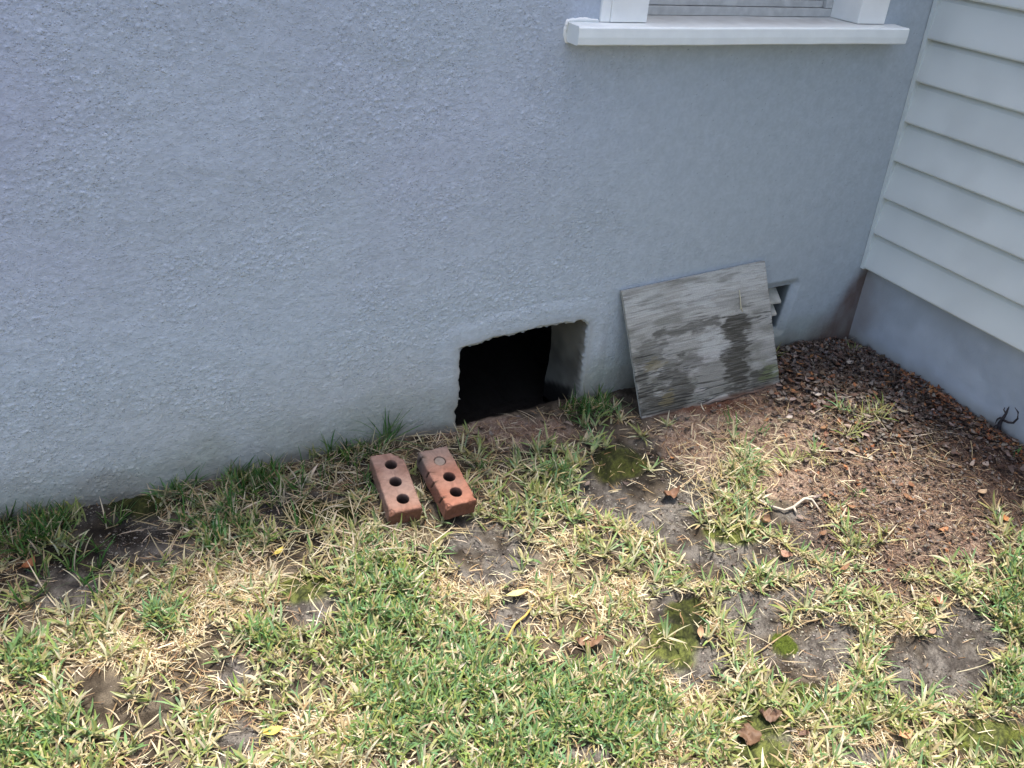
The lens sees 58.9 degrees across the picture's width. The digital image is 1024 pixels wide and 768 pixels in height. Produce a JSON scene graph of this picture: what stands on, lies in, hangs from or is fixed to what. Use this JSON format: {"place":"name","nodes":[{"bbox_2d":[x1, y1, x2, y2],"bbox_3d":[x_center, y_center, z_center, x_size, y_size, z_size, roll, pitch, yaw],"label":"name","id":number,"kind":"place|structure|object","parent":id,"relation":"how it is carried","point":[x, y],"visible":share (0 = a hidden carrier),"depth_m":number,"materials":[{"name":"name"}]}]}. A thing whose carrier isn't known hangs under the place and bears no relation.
{"place":"outdoors","nodes":[
{"label":"outdoors","id":0,"kind":"place"},
{"bbox_2d":[0,326,1023,767],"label":"ground","id":1,"kind":"structure","parent":0,"point":[500,376],"depth_m":2.36,"materials":[{"name":"soil"}]},
{"bbox_2d":[20,556,35,567],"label":"fallen leaf","id":2,"kind":"object","parent":1,"relation":"on","point":[26,564],"visible":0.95,"depth_m":2.14,"materials":[{"name":"brown plant"}]},
{"bbox_2d":[259,726,281,734],"bbox_3d":[-0.513,0.738,1.929,0.049,0.007,0.022,-10,34,-24],"label":"fallen leaf","id":3,"kind":"object","parent":1,"relation":"on","point":[275,729],"visible":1,"depth_m":1.93,"materials":[{"name":"yellow plant"}]},
{"bbox_2d":[273,547,282,554],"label":"fallen leaf","id":4,"kind":"object","parent":1,"relation":"on","point":[278,551],"visible":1,"depth_m":2.28,"materials":[{"name":"yellow plant"}]},
{"bbox_2d":[369,453,421,524],"bbox_3d":[-0.319,0.283,2.475,0.091,0.057,0.212,-8,46,-21],"label":"brick","id":5,"kind":"object","parent":1,"relation":"on","point":[394,486],"visible":1,"depth_m":2.44,"materials":[{"name":"brick"}]},
{"bbox_2d":[416,446,476,519],"bbox_3d":[-0.183,0.271,2.504,0.091,0.058,0.211,-11,47,-26],"label":"brick","id":6,"kind":"object","parent":1,"relation":"on","point":[446,483],"visible":1,"depth_m":2.47,"materials":[{"name":"brick"}]},
{"bbox_2d":[0,0,932,521],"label":"stucco house","id":7,"kind":"structure","parent":1,"relation":"on","point":[244,230],"depth_m":2.30,"materials":[{"name":"blue paint"}]},
{"bbox_2d":[563,0,909,45],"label":"window","id":8,"kind":"structure","parent":7,"relation":"in","point":[620,22],"depth_m":2.50,"materials":[{"name":"white paint"}]},
{"bbox_2d":[0,341,1023,767],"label":"grass","id":9,"kind":"structure","parent":1,"relation":"on","point":[554,705],"depth_m":2.13,"materials":[{"name":"green plant"}]},
{"bbox_2d":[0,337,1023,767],"bbox_3d":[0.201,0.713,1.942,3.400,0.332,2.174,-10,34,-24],"label":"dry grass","id":10,"kind":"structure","parent":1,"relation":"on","point":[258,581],"depth_m":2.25,"materials":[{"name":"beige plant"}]},
{"bbox_2d":[502,589,527,595],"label":"fallen leaf","id":11,"kind":"object","parent":1,"relation":"on","point":[517,592],"visible":1,"depth_m":2.29,"materials":[{"name":"yellow plant"}]},
{"bbox_2d":[505,604,533,641],"bbox_3d":[0.018,0.587,2.239,0.011,0.017,0.139,20,33,23],"label":"twig","id":12,"kind":"object","parent":1,"relation":"on","point":[518,621],"visible":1,"depth_m":2.23,"materials":[{"name":"yellow plant"}]},
{"bbox_2d":[572,634,604,647],"bbox_3d":[0.188,0.627,2.214,0.076,0.032,0.044,-10,34,-24],"label":"fallen leaf","id":13,"kind":"object","parent":1,"relation":"on","point":[599,638],"visible":0.94,"depth_m":2.21,"materials":[{"name":"brown plant"}]},
{"bbox_2d":[255,335,1023,767],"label":"leaf litter","id":14,"kind":"object","parent":1,"relation":"on","point":[867,373],"visible":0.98,"depth_m":2.81,"materials":[{"name":"brown plant"}]},
{"bbox_2d":[663,485,679,498],"bbox_3d":[0.461,0.312,2.619,0.036,0.032,0.057,26,36,32],"label":"fallen leaf","id":15,"kind":"object","parent":1,"relation":"on","point":[673,492],"visible":1,"depth_m":2.63,"materials":[{"name":"brown plant"}]},
{"bbox_2d":[620,261,779,418],"bbox_3d":[0.614,-0.136,2.904,0.593,0.445,0.167,-10,34,-24],"label":"plywood board","id":16,"kind":"object","parent":1,"relation":"on","point":[698,339],"visible":1,"depth_m":2.90,"materials":[{"name":"grey wood"}]},
{"bbox_2d":[697,625,703,638],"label":"fallen leaf","id":17,"kind":"object","parent":1,"relation":"on","point":[700,630],"visible":1,"depth_m":2.27,"materials":[{"name":"beige plant"}]},
{"bbox_2d":[738,723,761,746],"bbox_3d":[0.536,0.792,2.049,0.053,0.021,0.059,-10,34,-24],"label":"fallen leaf","id":18,"kind":"object","parent":1,"relation":"on","point":[749,734],"visible":1,"depth_m":2.05,"materials":[{"name":"brown plant"}]},
{"bbox_2d":[761,514,770,522],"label":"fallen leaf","id":19,"kind":"object","parent":1,"relation":"on","point":[765,519],"visible":0.99,"depth_m":2.59,"materials":[{"name":"brown plant"}]},
{"bbox_2d":[759,708,781,721],"bbox_3d":[0.592,0.762,2.088,0.043,0.029,0.040,-18,38,-34],"label":"fallen leaf","id":20,"kind":"object","parent":1,"relation":"on","point":[772,716],"visible":1,"depth_m":2.09,"materials":[{"name":"brown plant"}]},
{"bbox_2d":[772,633,797,654],"bbox_3d":[0.688,0.654,2.284,0.063,0.019,0.075,-10,34,-24],"label":"moss cushion","id":21,"kind":"object","parent":1,"relation":"on","point":[786,644],"visible":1,"depth_m":2.27,"materials":[{"name":"plant"}]},
{"bbox_2d":[777,547,792,556],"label":"fallen leaf","id":22,"kind":"object","parent":1,"relation":"on","point":[784,553],"visible":1,"depth_m":2.50,"materials":[{"name":"brown plant"}]},
{"bbox_2d":[754,495,821,513],"bbox_3d":[0.802,0.347,2.631,0.192,0.036,0.055,4,30,-1],"label":"twig","id":23,"kind":"object","parent":1,"relation":"on","point":[796,504],"visible":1,"depth_m":2.63,"materials":[{"name":"beige wood"}]},
{"bbox_2d":[755,615,832,654],"bbox_3d":[0.701,0.632,2.296,0.282,0.031,0.028,-13,35,-28],"label":"twig","id":24,"kind":"object","parent":1,"relation":"on","point":[792,629],"visible":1,"depth_m":2.32,"materials":[{"name":"brown wood"}]},
{"bbox_2d":[898,729,912,738],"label":"fallen leaf","id":25,"kind":"object","parent":1,"relation":"on","point":[906,734],"visible":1,"depth_m":2.06,"materials":[{"name":"plant"}]},
{"bbox_2d":[928,627,935,633],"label":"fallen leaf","id":26,"kind":"object","parent":1,"relation":"on","point":[932,630],"visible":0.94,"depth_m":2.29,"materials":[{"name":"brown plant"}]},
{"bbox_2d":[848,0,1023,446],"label":"siding wing","id":27,"kind":"structure","parent":1,"relation":"on","point":[941,301],"depth_m":2.81,"materials":[{"name":"white wood"}]},
{"bbox_2d":[934,596,942,603],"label":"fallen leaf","id":28,"kind":"object","parent":1,"relation":"on","point":[938,599],"visible":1,"depth_m":2.35,"materials":[{"name":"brown plant"}]},
{"bbox_2d":[978,489,986,493],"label":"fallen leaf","id":29,"kind":"object","parent":1,"relation":"on","point":[983,491],"visible":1,"depth_m":2.59,"materials":[{"name":"beige plant"}]},
{"bbox_2d":[993,407,1018,429],"bbox_3d":[1.523,0.116,2.797,0.026,0.119,0.078,7,30,3],"label":"vine stub","id":30,"kind":"object","parent":1,"relation":"on","point":[1000,422],"visible":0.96,"depth_m":2.80,"materials":[{"name":"black plant"}]}
]}

